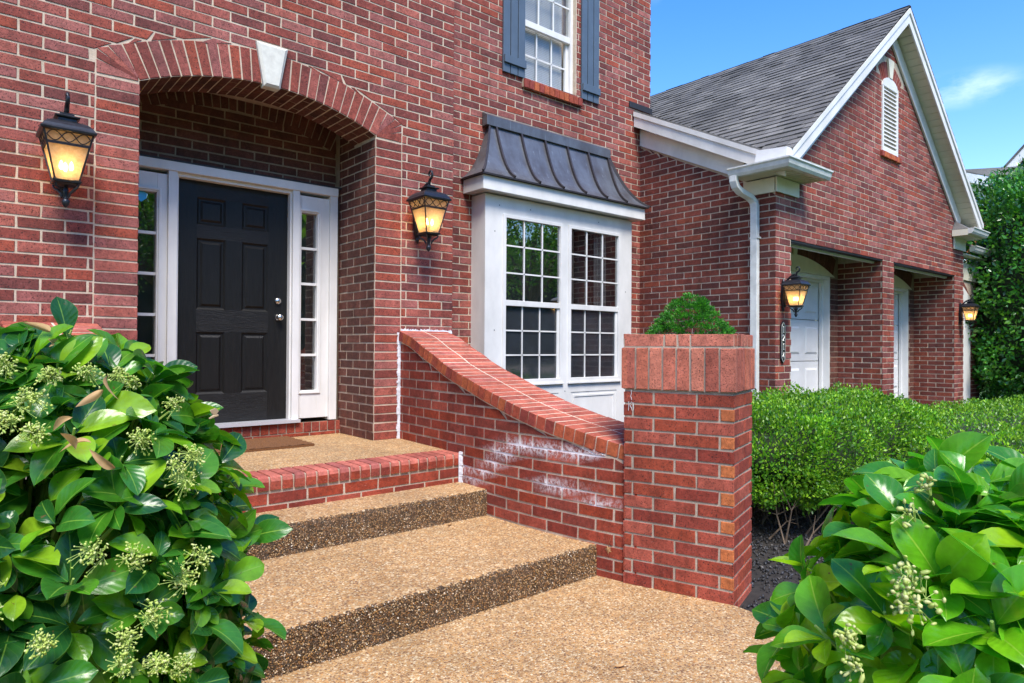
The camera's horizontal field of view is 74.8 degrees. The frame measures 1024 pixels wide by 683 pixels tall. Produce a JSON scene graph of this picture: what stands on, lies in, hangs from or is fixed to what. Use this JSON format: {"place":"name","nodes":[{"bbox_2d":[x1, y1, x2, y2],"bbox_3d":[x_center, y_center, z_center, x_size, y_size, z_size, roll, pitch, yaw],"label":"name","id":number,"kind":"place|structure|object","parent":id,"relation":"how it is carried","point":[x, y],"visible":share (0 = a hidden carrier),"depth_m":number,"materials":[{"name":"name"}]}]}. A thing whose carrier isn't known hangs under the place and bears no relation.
{"place":"outdoors","nodes":[
{"label":"outdoors","id":0,"kind":"place"},
{"bbox_2d":[262,576,784,682],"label":"path","id":1,"kind":"structure","parent":0,"point":[595,629],"depth_m":3.11,"materials":[{"name":"beige concrete"}]},
{"bbox_2d":[739,486,854,671],"bbox_3d":[3.074,1.502,5.696,18.500,0.001,7.500,1,-1,-40],"label":"planting bed","id":2,"kind":"object","parent":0,"point":[755,593],"depth_m":4.74,"materials":[{"name":"soil"}]},
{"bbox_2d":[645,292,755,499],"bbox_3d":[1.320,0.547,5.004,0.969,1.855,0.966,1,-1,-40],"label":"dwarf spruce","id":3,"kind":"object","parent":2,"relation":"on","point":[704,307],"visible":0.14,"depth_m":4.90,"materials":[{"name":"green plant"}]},
{"bbox_2d":[751,381,949,545],"bbox_3d":[2.843,0.926,5.915,3.450,1.143,1.672,1,-1,-40],"label":"clipped hedge","id":4,"kind":"object","parent":2,"relation":"on","point":[805,444],"visible":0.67,"depth_m":5.08,"materials":[{"name":"green plant"}]},
{"bbox_2d":[743,431,1023,682],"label":"flowering shrub","id":5,"kind":"object","parent":2,"relation":"on","point":[916,575],"visible":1,"depth_m":0.90,"materials":[{"name":"green plant"}]},
{"bbox_2d":[829,392,1023,493],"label":"clipped hedge","id":6,"kind":"object","parent":2,"relation":"on","point":[1002,422],"visible":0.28,"depth_m":6.36,"materials":[{"name":"green plant"}]},
{"bbox_2d":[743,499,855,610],"bbox_3d":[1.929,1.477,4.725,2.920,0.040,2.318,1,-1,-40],"label":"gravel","id":7,"kind":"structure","parent":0,"point":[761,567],"depth_m":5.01,"materials":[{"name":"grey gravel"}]},
{"bbox_2d":[650,0,1023,325],"label":"sky","id":8,"kind":"structure","parent":0,"point":[974,49],"materials":[{"name":"blue"}]},
{"bbox_2d":[965,144,1023,260],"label":"neighbour house","id":9,"kind":"structure","parent":0,"point":[973,175],"depth_m":26.08,"materials":[{"name":"white brick"}]},
{"label":"ground","id":10,"kind":"structure","parent":0,"visible":0},
{"bbox_2d":[0,321,103,478],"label":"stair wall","id":11,"kind":"structure","parent":10,"relation":"on","point":[79,328],"depth_m":4.17,"materials":[{"name":"brick"}]},
{"bbox_2d":[0,296,292,682],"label":"flowering shrub","id":12,"kind":"object","parent":10,"relation":"on","point":[129,534],"visible":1,"depth_m":1.32,"materials":[{"name":"green plant"}]},
{"bbox_2d":[219,433,596,682],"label":"porch steps","id":13,"kind":"structure","parent":10,"relation":"on","point":[372,548],"depth_m":3.91,"materials":[{"name":"concrete"}]},
{"bbox_2d":[215,436,314,454],"bbox_3d":[-2.078,0.823,5.337,0.804,0.023,0.574,1,-1,-40],"label":"doormat","id":14,"kind":"object","parent":13,"relation":"on","point":[269,443],"visible":0.57,"depth_m":5.35,"materials":[{"name":"brown fabric"}]},
{"bbox_2d":[0,0,991,440],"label":"brick house","id":15,"kind":"structure","parent":10,"relation":"on","point":[234,220],"depth_m":7.00,"materials":[{"name":"brick"}]},
{"bbox_2d":[35,92,96,207],"bbox_3d":[-2.756,-1.174,4.133,0.287,0.706,0.346,1,-1,-40],"label":"wall lantern","id":16,"kind":"object","parent":15,"relation":"attached to","point":[66,138],"depth_m":4.05,"materials":[{"name":"black metal"}]},
{"bbox_2d":[177,178,287,422],"bbox_3d":[-2.344,-0.317,5.660,0.910,1.997,0.107,1,-1,-40],"label":"front door","id":17,"kind":"structure","parent":15,"relation":"in","point":[232,317],"depth_m":5.67,"materials":[{"name":"black wood"}]},
{"bbox_2d":[406,170,451,251],"bbox_3d":[-0.742,-1.133,5.839,0.287,0.706,0.346,1,-1,-40],"label":"wall lantern","id":18,"kind":"object","parent":15,"relation":"attached to","point":[428,202],"depth_m":5.76,"materials":[{"name":"black metal"}]},
{"bbox_2d":[525,0,572,93],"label":"upper window","id":19,"kind":"structure","parent":15,"relation":"in","point":[567,68],"depth_m":8.05,"materials":[{"name":"white glass"}]},
{"bbox_2d":[461,112,651,421],"bbox_3d":[0.585,-0.486,7.727,2.704,3.954,0.430,1,-1,-40],"label":"bay window","id":20,"kind":"structure","parent":15,"relation":"in","point":[544,311],"depth_m":7.65,"materials":[{"name":"white glass"}]},
{"bbox_2d":[780,321,785,362],"bbox_3d":[3.054,0.008,7.541,0.094,0.474,0.021,1,-1,-40],"label":"house number plaque","id":21,"kind":"object","parent":15,"relation":"attached to","point":[782,341],"visible":1,"depth_m":7.53,"materials":[{"name":"black metal"}]},
{"bbox_2d":[781,266,810,316],"bbox_3d":[3.137,-0.552,7.448,0.230,0.565,0.277,1,-1,-40],"label":"wall lantern","id":22,"kind":"object","parent":15,"relation":"attached to","point":[794,289],"depth_m":7.40,"materials":[{"name":"black metal"}]},
{"bbox_2d":[790,281,818,393],"bbox_3d":[3.678,0.288,9.143,2.104,2.465,0.081,1,-1,-40],"label":"garage door","id":23,"kind":"structure","parent":15,"relation":"in","point":[804,349],"depth_m":9.54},
{"bbox_2d":[893,294,898,397],"bbox_3d":[5.962,0.316,11.078,2.103,2.465,0.081,1,-1,-40],"label":"garage door","id":24,"kind":"structure","parent":15,"relation":"in","point":[896,296],"depth_m":11.65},
{"bbox_2d":[963,287,969,406],"bbox_3d":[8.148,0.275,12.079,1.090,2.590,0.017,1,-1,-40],"label":"downspout","id":25,"kind":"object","parent":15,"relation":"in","point":[966,341],"depth_m":12.16,"materials":[{"name":"white metal"}]},
{"bbox_2d":[959,294,979,327],"bbox_3d":[7.745,-0.514,11.352,0.230,0.565,0.277,1,-1,-40],"label":"wall lantern","id":26,"kind":"object","parent":15,"relation":"attached to","point":[969,309],"depth_m":11.31,"materials":[{"name":"black metal"}]},
{"bbox_2d":[396,329,636,581],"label":"stair wall","id":27,"kind":"structure","parent":10,"relation":"on","point":[532,456],"depth_m":4.60,"materials":[{"name":"brick"}]},
{"bbox_2d":[621,334,754,606],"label":"brick pier","id":28,"kind":"structure","parent":10,"relation":"on","point":[687,509],"depth_m":3.77,"materials":[{"name":"red brick"}]},
{"bbox_2d":[963,154,1023,402],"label":"holly tree","id":29,"kind":"object","parent":10,"relation":"on","point":[998,291],"visible":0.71,"depth_m":12.07,"materials":[{"name":"green plant"}]}
]}

